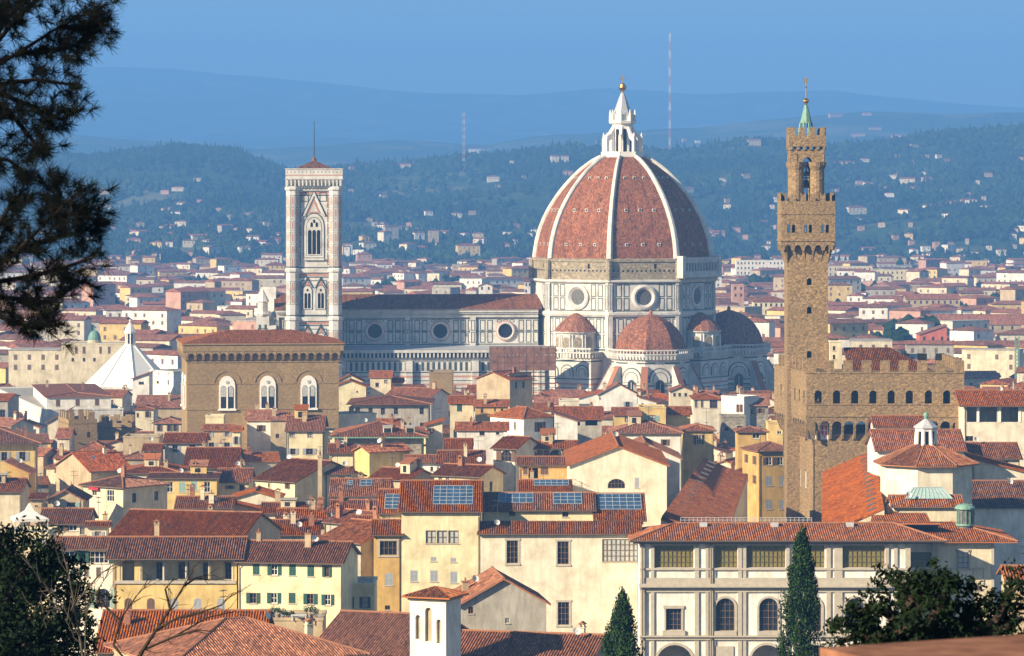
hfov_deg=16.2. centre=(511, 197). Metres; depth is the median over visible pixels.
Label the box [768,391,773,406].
house
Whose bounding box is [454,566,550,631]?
house
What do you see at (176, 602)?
window
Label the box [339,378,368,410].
house
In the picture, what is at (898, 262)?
town gardens
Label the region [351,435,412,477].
house
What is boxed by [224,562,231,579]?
window
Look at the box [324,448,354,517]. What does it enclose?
house
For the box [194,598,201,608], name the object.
window
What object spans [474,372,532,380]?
house
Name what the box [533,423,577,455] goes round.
house
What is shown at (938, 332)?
town building
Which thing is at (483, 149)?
hill villa
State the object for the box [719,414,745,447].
house
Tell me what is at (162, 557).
house
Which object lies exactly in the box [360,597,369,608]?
window
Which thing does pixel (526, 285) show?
town building
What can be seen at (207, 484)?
window
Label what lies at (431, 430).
window
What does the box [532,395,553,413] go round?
house
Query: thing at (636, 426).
house
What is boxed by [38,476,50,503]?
house
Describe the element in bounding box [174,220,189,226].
hill villa
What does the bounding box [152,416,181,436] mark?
house
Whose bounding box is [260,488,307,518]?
house
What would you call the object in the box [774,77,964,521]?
fortress palace
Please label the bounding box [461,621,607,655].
house
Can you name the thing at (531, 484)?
house
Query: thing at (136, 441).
house
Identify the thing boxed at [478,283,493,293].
town building
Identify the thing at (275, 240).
hill villa
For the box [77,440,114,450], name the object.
house
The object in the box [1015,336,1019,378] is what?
tower crane mast
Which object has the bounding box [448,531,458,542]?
window
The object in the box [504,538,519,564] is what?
window
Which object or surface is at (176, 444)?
house
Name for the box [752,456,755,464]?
window
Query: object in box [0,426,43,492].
house
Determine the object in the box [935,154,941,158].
hill villa
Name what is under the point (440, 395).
house
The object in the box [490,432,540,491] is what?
house
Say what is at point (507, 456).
window
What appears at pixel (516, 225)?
hill villa
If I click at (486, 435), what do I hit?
house
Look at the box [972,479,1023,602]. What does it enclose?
house
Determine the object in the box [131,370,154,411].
house
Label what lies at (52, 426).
house
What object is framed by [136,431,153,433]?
house
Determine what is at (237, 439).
window
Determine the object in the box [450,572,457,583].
window
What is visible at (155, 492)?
window
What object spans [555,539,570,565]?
window
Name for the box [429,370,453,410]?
house
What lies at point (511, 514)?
window
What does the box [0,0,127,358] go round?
pine tree
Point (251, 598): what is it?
window
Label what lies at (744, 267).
town building
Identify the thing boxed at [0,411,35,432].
house
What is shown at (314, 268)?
bell tower
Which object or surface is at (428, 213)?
hill villa
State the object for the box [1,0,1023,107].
sky
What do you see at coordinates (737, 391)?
house
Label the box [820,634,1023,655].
parapet wall
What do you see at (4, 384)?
house
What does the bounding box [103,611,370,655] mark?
house
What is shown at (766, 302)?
town building
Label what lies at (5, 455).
window
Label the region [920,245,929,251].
hill villa
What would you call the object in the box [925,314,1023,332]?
town building
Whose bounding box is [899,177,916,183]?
hill villa
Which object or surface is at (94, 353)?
palace
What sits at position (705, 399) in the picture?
house
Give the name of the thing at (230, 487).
window
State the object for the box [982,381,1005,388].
house
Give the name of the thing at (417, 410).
house
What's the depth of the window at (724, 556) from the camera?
500.34 m
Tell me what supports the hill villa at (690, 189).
on the terrain
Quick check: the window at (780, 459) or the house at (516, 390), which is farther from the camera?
the house at (516, 390)
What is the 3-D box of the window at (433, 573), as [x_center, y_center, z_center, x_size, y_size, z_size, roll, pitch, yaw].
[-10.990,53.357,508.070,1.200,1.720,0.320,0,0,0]
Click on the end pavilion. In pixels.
(967, 549)
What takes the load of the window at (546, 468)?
in the house at (555, 467)
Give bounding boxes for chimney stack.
[316,497,324,509]
[317,452,322,496]
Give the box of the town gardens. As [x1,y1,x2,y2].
[7,257,1013,357]
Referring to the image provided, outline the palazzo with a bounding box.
[0,380,123,432]
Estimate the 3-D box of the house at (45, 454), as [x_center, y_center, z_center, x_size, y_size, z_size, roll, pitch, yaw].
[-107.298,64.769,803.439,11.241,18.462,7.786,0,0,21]
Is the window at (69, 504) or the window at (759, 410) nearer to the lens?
the window at (69, 504)
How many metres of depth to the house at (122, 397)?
1025.18 m
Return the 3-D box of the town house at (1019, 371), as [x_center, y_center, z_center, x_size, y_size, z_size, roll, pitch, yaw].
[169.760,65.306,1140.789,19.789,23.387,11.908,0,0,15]
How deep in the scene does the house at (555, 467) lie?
620.00 m
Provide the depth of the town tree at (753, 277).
2498.74 m
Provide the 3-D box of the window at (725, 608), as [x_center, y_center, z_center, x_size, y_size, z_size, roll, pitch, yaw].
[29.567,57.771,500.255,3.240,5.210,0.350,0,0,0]
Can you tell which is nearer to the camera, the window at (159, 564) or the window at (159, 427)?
the window at (159, 564)
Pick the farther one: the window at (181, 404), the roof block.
the window at (181, 404)
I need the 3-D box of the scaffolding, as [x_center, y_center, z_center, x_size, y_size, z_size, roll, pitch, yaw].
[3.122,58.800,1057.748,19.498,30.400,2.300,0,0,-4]
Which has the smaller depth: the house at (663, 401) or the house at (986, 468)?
the house at (986, 468)
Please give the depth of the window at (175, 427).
850.07 m
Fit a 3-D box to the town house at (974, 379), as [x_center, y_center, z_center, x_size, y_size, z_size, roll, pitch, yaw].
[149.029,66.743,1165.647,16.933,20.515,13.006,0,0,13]
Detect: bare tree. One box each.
[14,515,136,655]
[83,558,251,655]
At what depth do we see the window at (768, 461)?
690.60 m
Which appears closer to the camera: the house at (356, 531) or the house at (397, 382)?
the house at (356, 531)
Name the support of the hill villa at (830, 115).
on the terrain
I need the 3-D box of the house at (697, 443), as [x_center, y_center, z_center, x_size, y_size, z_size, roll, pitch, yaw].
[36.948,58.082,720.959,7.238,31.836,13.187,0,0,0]
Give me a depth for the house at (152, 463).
673.46 m
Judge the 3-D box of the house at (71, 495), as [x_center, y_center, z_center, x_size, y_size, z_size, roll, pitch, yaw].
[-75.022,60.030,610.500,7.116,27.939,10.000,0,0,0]
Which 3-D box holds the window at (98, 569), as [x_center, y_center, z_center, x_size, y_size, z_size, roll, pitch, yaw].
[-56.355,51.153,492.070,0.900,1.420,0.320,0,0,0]
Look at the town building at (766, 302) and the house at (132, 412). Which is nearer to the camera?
the house at (132, 412)
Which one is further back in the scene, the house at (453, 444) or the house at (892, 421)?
the house at (453, 444)
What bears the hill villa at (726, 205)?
on the terrain
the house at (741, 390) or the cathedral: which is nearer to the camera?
the house at (741, 390)
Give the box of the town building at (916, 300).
[902,294,960,307]
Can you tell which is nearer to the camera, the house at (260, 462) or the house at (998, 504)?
the house at (998, 504)
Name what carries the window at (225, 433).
in the house at (218, 433)
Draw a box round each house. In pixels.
[0,383,12,386]
[0,393,20,416]
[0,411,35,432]
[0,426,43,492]
[0,472,31,531]
[4,457,37,502]
[13,526,57,648]
[16,428,49,446]
[18,427,53,446]
[19,411,47,432]
[27,473,48,525]
[37,491,97,535]
[38,447,57,475]
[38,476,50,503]
[43,459,54,497]
[46,406,74,449]
[46,471,92,506]
[49,448,64,463]
[52,438,76,493]
[52,536,113,655]
[53,445,130,492]
[55,428,76,449]
[58,409,96,449]
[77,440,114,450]
[78,464,170,532]
[84,496,112,535]
[92,589,274,655]
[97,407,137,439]
[98,414,134,440]
[103,384,132,410]
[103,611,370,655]
[104,519,248,608]
[106,431,128,450]
[107,495,284,539]
[118,446,189,477]
[122,444,143,464]
[123,434,163,454]
[126,406,134,414]
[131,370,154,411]
[133,404,159,430]
[134,391,181,418]
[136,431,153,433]
[141,437,164,462]
[146,457,222,508]
[149,369,181,394]
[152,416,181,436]
[162,432,210,464]
[174,483,236,510]
[183,432,245,471]
[201,424,235,446]
[205,414,225,423]
[217,459,255,494]
[230,425,243,446]
[231,470,285,505]
[234,500,260,510]
[234,514,361,627]
[243,447,280,486]
[245,402,271,451]
[251,446,367,506]
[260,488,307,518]
[268,406,289,462]
[272,499,323,539]
[276,495,329,534]
[284,404,328,458]
[318,505,379,575]
[319,609,468,655]
[321,498,372,531]
[323,428,336,459]
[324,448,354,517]
[327,432,356,465]
[328,468,393,515]
[329,486,376,515]
[339,372,365,382]
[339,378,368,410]
[339,406,376,427]
[346,394,434,425]
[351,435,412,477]
[352,576,377,610]
[355,514,372,518]
[368,370,393,396]
[368,457,433,487]
[370,495,403,611]
[376,411,406,424]
[376,488,400,517]
[385,380,449,424]
[391,378,404,386]
[398,466,483,611]
[403,384,425,386]
[403,434,438,472]
[423,408,444,453]
[424,425,449,453]
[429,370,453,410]
[430,455,506,520]
[436,442,485,467]
[443,422,473,449]
[448,395,475,437]
[453,385,468,394]
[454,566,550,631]
[455,416,509,464]
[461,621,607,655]
[466,385,476,393]
[469,390,476,420]
[473,393,509,420]
[474,365,534,408]
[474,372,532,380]
[477,499,641,647]
[482,492,596,520]
[487,406,553,439]
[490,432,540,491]
[516,441,566,478]
[518,463,572,491]
[532,393,549,401]
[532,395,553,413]
[533,397,567,427]
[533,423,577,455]
[541,385,559,394]
[550,384,585,397]
[552,410,579,439]
[554,406,603,444]
[558,398,579,405]
[563,431,669,526]
[574,389,600,405]
[590,402,612,425]
[593,492,646,526]
[596,381,638,410]
[602,425,612,433]
[607,406,684,489]
[611,407,639,425]
[619,432,682,507]
[633,383,653,397]
[636,395,657,403]
[637,387,668,400]
[637,390,668,406]
[638,404,665,423]
[666,406,692,426]
[667,384,694,423]
[678,408,716,487]
[689,391,720,435]
[693,385,718,394]
[699,385,720,394]
[704,422,718,443]
[714,438,732,460]
[714,449,724,462]
[717,454,734,467]
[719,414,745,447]
[721,394,758,425]
[722,387,743,394]
[730,385,756,392]
[730,461,741,472]
[733,408,769,469]
[739,426,782,521]
[741,393,770,428]
[751,383,771,395]
[765,420,782,444]
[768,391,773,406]
[768,415,776,419]
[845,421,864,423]
[864,416,967,516]
[867,415,923,428]
[964,372,1000,387]
[964,452,1023,479]
[965,437,1022,465]
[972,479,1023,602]
[979,378,1016,387]
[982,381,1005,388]
[996,546,1023,634]
[1006,376,1023,388]
[1006,381,1022,387]
[1015,367,1023,382]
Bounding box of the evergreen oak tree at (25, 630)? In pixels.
[0,515,123,655]
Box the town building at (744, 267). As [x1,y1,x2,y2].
[735,260,783,275]
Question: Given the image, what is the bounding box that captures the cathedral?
[254,75,773,396]
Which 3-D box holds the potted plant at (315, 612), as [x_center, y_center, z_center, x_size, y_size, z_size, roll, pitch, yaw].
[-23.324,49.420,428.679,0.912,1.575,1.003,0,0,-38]
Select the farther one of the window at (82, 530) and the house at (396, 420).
the house at (396, 420)
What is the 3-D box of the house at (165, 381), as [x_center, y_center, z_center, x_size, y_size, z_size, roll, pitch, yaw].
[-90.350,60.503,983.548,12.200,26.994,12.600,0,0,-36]
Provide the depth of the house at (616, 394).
930.00 m
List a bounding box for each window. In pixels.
[0,410,7,416]
[0,452,9,460]
[16,452,28,460]
[55,525,66,532]
[59,551,88,562]
[62,502,79,506]
[64,525,77,531]
[74,551,113,563]
[75,399,79,405]
[79,527,85,534]
[83,569,88,577]
[89,589,113,607]
[92,531,103,535]
[95,567,101,577]
[106,490,113,501]
[125,598,131,608]
[132,493,136,502]
[145,411,150,417]
[147,598,154,608]
[154,491,158,500]
[156,562,162,579]
[157,425,161,431]
[167,425,171,431]
[167,482,173,492]
[170,445,180,452]
[171,598,177,608]
[173,425,177,431]
[178,482,185,492]
[178,562,188,579]
[180,372,182,406]
[183,375,185,409]
[191,481,197,491]
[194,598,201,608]
[203,562,207,578]
[204,482,210,492]
[208,442,216,446]
[217,598,224,608]
[218,376,235,410]
[222,442,231,446]
[223,431,231,436]
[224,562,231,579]
[225,485,233,489]
[233,437,239,444]
[239,485,244,490]
[246,593,259,603]
[252,564,259,575]
[257,425,264,431]
[260,376,276,409]
[267,564,280,575]
[267,593,280,603]
[284,483,289,489]
[288,448,298,454]
[288,593,295,603]
[289,432,294,437]
[289,564,296,576]
[301,375,317,409]
[303,448,315,454]
[303,593,316,604]
[307,432,312,437]
[307,565,313,576]
[321,594,333,605]
[322,565,331,577]
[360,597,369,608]
[378,539,398,556]
[384,605,390,610]
[385,573,392,585]
[410,570,417,582]
[426,428,433,433]
[426,531,435,542]
[430,570,437,582]
[437,531,446,542]
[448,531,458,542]
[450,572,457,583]
[457,404,462,411]
[468,607,473,614]
[496,450,515,461]
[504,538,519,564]
[508,512,515,516]
[521,381,525,388]
[523,467,526,474]
[535,422,545,431]
[535,450,542,455]
[541,467,547,474]
[544,450,563,455]
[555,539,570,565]
[556,600,571,626]
[561,512,568,517]
[601,539,637,562]
[608,479,624,487]
[623,402,631,406]
[634,478,639,488]
[645,415,658,421]
[655,546,693,567]
[661,439,668,445]
[666,609,680,629]
[694,435,703,444]
[710,400,717,408]
[714,546,736,567]
[716,598,734,630]
[747,546,784,567]
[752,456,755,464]
[752,475,755,483]
[753,433,758,438]
[757,408,763,413]
[759,598,777,630]
[763,457,774,465]
[765,476,771,486]
[765,500,772,509]
[774,457,782,465]
[779,476,782,486]
[779,500,782,509]
[804,603,820,630]
[811,546,823,567]
[843,546,884,567]
[845,598,863,628]
[911,552,930,567]
[955,549,970,569]
[965,436,973,441]
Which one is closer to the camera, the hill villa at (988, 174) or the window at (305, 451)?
the window at (305, 451)
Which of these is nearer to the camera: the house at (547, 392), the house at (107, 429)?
the house at (107, 429)
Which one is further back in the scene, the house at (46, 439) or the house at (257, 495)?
the house at (46, 439)
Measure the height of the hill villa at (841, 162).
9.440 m
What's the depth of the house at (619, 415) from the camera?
800.33 m
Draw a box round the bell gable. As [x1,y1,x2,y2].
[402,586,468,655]
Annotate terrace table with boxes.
[291,614,306,621]
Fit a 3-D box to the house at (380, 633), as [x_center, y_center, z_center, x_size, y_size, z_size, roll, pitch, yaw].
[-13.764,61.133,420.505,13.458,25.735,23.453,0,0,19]
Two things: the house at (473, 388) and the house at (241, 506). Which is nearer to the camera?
the house at (241, 506)
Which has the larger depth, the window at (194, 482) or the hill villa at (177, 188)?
the hill villa at (177, 188)
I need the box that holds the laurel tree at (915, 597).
[823,554,1023,646]
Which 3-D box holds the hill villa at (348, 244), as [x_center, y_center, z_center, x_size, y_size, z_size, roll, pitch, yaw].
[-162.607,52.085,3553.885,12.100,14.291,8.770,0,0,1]
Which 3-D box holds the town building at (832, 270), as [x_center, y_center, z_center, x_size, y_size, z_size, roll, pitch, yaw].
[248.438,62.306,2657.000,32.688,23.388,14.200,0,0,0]
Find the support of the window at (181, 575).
in the house at (162, 557)
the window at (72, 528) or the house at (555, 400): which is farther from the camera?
the house at (555, 400)
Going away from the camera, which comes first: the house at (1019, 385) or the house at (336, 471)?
the house at (336, 471)
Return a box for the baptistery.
[85,320,159,405]
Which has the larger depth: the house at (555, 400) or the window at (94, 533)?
the house at (555, 400)
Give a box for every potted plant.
[270,605,277,616]
[276,607,282,616]
[279,608,285,616]
[302,605,310,616]
[309,605,315,616]
[312,607,319,616]
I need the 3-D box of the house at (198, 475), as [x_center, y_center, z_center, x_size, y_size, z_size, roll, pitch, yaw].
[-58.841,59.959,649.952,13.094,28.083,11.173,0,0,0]
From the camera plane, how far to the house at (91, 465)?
696.85 m
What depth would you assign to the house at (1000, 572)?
381.26 m
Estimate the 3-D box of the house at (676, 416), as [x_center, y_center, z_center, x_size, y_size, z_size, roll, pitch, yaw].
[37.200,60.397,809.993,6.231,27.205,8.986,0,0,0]
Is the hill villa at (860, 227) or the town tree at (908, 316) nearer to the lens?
the town tree at (908, 316)
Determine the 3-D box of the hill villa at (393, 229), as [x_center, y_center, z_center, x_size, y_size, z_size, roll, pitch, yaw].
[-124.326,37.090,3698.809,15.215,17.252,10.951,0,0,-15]
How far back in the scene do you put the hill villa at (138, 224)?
4029.84 m
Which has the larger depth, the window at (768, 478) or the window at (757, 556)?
the window at (768, 478)
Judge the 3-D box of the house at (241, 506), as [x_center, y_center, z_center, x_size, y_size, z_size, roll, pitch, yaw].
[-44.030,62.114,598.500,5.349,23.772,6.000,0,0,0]
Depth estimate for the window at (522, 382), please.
929.30 m
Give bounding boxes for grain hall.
[176,329,344,449]
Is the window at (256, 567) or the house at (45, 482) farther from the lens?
the house at (45, 482)
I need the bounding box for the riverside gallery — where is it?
[628,517,947,655]
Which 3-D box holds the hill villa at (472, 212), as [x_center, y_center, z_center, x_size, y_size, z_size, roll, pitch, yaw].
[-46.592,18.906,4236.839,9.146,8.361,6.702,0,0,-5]
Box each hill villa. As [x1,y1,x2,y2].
[135,222,144,226]
[161,189,170,193]
[165,241,173,246]
[172,186,184,190]
[174,201,189,204]
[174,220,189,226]
[183,239,194,246]
[189,234,206,239]
[256,240,269,243]
[263,221,269,225]
[268,237,280,244]
[342,243,352,253]
[376,224,389,228]
[383,225,398,239]
[395,163,410,167]
[412,232,424,239]
[424,210,432,215]
[428,229,438,241]
[451,212,461,217]
[456,243,480,255]
[468,148,478,153]
[468,210,475,214]
[479,148,490,150]
[487,175,499,182]
[512,223,519,228]
[550,155,568,161]
[563,170,573,175]
[684,187,693,192]
[719,177,725,181]
[723,204,731,208]
[724,198,729,202]
[732,227,740,232]
[741,173,749,178]
[743,234,748,239]
[747,139,760,145]
[825,161,855,164]
[828,113,842,117]
[845,206,866,213]
[851,133,864,136]
[855,180,863,184]
[857,225,864,230]
[860,158,869,161]
[862,112,870,115]
[869,127,881,129]
[878,222,886,226]
[885,192,893,196]
[891,234,898,239]
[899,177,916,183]
[908,240,914,244]
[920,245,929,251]
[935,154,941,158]
[965,238,969,243]
[984,172,992,176]
[996,249,1005,255]
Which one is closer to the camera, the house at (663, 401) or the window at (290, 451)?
the window at (290, 451)
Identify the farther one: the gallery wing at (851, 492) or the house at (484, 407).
the house at (484, 407)
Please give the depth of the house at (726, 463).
755.75 m
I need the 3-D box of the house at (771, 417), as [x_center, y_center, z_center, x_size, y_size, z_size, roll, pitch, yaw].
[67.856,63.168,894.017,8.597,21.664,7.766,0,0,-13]
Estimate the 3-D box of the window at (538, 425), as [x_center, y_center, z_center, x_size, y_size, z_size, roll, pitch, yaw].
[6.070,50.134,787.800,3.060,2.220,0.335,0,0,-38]
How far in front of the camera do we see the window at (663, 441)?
699.93 m
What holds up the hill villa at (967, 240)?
on the terrain
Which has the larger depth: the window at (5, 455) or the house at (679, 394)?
the house at (679, 394)
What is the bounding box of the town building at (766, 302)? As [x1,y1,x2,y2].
[751,296,783,314]
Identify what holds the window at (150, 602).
in the house at (162, 557)
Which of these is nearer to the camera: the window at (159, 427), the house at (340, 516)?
the house at (340, 516)
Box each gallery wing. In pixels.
[661,458,747,524]
[822,452,883,521]
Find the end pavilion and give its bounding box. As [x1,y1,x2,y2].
[869,503,1018,631]
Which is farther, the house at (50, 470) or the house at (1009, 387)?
the house at (1009, 387)
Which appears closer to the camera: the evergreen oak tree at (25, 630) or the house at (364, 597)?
the evergreen oak tree at (25, 630)
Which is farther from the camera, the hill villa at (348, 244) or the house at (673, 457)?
the hill villa at (348, 244)
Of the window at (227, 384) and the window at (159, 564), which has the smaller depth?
the window at (159, 564)
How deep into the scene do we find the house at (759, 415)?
836.00 m
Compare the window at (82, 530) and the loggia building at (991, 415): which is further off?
the loggia building at (991, 415)
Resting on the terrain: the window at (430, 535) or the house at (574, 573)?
the house at (574, 573)
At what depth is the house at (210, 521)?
523.23 m
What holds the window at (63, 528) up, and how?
in the house at (72, 519)
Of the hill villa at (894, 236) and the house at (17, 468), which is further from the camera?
the hill villa at (894, 236)
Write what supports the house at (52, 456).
on the terrain
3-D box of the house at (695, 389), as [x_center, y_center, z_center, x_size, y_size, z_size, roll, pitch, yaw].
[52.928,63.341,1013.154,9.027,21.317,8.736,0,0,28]
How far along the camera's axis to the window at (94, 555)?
492.22 m
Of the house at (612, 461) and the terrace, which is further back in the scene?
the house at (612, 461)
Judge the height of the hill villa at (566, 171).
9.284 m
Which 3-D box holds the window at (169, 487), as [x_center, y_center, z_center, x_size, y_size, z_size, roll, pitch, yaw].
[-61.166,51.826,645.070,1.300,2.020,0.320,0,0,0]
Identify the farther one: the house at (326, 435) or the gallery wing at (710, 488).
the house at (326, 435)
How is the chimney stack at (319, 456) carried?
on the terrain
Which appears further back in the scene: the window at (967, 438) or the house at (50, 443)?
the house at (50, 443)
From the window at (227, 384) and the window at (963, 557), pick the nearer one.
the window at (963, 557)
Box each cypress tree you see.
[600,586,645,655]
[776,523,825,655]
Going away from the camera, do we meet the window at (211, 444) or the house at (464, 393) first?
the window at (211, 444)
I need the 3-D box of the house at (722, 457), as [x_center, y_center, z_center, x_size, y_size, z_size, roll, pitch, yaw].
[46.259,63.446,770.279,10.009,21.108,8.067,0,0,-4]
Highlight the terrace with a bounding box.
[272,610,326,636]
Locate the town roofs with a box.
[0,199,1023,386]
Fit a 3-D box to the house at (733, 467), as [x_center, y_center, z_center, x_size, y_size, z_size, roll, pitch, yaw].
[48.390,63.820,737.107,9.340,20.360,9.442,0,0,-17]
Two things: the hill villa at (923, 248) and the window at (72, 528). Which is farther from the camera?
the hill villa at (923, 248)
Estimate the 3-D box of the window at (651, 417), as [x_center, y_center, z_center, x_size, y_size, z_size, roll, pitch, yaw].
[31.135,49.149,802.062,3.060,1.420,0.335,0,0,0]
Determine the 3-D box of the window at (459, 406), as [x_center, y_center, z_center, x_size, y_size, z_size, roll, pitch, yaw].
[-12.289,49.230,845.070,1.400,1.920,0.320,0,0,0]
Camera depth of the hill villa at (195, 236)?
3656.96 m
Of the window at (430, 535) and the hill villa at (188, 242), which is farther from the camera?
the hill villa at (188, 242)
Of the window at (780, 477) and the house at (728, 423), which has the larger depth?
the house at (728, 423)
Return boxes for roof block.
[885,487,963,521]
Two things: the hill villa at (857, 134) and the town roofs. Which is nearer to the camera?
the town roofs
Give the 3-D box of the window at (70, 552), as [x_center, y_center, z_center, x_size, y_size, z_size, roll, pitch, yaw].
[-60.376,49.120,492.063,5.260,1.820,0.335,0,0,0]
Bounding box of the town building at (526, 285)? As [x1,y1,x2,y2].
[524,277,529,293]
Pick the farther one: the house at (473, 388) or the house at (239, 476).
the house at (473, 388)
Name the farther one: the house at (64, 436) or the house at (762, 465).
the house at (64, 436)
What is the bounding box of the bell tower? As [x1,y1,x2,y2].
[285,125,342,377]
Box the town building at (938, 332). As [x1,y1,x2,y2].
[915,324,947,339]
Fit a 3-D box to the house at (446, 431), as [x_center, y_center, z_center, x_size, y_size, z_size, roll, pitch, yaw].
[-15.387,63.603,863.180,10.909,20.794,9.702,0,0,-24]
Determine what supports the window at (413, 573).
in the house at (440, 528)
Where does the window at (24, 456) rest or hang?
in the house at (19, 444)
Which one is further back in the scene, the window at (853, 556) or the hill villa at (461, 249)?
the hill villa at (461, 249)
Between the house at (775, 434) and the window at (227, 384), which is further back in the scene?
the window at (227, 384)
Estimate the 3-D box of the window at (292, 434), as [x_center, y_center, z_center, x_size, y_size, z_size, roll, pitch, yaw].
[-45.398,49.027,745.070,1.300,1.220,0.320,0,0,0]
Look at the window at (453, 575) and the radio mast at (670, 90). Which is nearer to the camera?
the window at (453, 575)
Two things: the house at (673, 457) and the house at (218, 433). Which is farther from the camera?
the house at (218, 433)
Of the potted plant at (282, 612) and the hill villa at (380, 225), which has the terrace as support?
the potted plant at (282, 612)
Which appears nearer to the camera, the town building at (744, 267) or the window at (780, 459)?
the window at (780, 459)
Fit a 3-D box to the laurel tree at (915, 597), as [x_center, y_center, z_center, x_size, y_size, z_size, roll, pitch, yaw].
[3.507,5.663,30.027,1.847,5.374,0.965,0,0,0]
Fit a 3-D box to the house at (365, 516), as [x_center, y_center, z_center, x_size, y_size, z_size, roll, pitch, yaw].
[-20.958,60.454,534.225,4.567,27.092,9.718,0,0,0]
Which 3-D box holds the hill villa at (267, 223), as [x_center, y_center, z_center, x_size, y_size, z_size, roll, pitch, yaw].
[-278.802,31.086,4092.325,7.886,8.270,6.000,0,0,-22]
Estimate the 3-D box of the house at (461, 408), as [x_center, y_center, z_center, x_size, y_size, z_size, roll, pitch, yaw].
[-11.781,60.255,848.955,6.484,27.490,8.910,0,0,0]
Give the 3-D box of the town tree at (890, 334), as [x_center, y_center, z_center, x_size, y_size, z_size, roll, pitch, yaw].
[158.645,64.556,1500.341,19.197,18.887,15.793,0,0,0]
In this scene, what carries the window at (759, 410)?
in the house at (759, 415)
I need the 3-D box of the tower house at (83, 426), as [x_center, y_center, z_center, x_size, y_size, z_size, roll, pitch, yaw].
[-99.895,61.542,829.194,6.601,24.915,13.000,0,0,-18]
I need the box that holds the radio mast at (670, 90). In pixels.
[669,33,670,148]
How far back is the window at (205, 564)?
480.47 m
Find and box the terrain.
[0,67,1023,257]
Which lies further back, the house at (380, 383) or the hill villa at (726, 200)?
the hill villa at (726, 200)
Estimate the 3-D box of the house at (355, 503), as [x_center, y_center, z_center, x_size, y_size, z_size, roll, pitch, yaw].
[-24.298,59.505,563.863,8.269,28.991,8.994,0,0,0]
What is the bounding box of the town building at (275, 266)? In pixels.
[265,262,285,269]
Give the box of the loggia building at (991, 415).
[949,386,1023,466]
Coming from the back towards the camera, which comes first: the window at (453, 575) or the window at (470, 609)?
the window at (453, 575)
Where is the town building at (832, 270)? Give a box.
[828,266,871,275]
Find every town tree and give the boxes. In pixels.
[374,279,392,284]
[442,274,460,281]
[748,273,772,282]
[861,283,865,291]
[872,330,903,340]
[882,315,940,333]
[893,326,915,340]
[899,314,928,321]
[990,292,999,297]
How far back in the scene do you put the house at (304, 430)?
745.08 m
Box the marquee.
[10,503,48,531]
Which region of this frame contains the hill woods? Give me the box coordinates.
[0,120,1023,265]
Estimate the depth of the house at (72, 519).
546.84 m
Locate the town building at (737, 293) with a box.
[731,284,743,305]
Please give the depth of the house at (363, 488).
593.53 m
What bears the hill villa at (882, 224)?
on the terrain
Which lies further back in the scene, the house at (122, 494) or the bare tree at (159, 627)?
the house at (122, 494)
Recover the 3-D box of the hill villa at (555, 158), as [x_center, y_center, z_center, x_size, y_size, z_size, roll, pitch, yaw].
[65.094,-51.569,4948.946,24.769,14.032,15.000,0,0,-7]
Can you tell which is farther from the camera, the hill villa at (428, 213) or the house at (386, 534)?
the hill villa at (428, 213)
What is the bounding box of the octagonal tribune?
[873,412,978,512]
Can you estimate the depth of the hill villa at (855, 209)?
4174.54 m
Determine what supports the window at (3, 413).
in the house at (9, 404)
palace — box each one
[61,326,135,383]
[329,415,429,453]
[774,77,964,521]
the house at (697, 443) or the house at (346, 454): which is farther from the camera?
the house at (697, 443)
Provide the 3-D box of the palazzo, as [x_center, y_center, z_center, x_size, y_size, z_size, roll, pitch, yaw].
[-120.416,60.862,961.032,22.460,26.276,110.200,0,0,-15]
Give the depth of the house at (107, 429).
832.00 m
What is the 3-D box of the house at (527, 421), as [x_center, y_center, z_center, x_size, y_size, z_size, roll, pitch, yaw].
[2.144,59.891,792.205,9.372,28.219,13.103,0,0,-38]
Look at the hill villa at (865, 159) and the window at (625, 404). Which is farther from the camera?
the hill villa at (865, 159)
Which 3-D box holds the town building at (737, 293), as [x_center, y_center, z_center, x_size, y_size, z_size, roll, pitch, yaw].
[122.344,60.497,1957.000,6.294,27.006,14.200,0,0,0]
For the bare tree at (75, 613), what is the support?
on the terrain
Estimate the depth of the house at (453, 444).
707.11 m
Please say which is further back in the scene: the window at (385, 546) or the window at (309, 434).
the window at (309, 434)
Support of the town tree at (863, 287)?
on the terrain
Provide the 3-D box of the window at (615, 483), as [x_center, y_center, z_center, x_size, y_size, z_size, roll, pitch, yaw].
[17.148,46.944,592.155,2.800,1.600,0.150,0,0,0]
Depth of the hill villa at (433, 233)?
3670.00 m
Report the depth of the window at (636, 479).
592.00 m
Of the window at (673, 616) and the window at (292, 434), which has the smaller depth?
the window at (673, 616)
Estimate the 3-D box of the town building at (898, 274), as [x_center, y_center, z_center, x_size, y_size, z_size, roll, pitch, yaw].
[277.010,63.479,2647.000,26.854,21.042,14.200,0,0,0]
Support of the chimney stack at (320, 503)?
on the house at (303, 513)
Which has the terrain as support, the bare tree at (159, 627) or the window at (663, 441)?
the bare tree at (159, 627)
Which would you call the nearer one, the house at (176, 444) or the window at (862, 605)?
the window at (862, 605)
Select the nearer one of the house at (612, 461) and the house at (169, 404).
the house at (612, 461)
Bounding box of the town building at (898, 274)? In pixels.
[872,269,907,279]
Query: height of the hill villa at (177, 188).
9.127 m
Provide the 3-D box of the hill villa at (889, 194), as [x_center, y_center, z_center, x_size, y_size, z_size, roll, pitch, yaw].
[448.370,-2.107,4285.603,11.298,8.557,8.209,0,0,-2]
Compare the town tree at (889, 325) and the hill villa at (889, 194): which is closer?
the town tree at (889, 325)
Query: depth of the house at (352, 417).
803.66 m
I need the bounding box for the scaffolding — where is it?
[489,346,555,393]

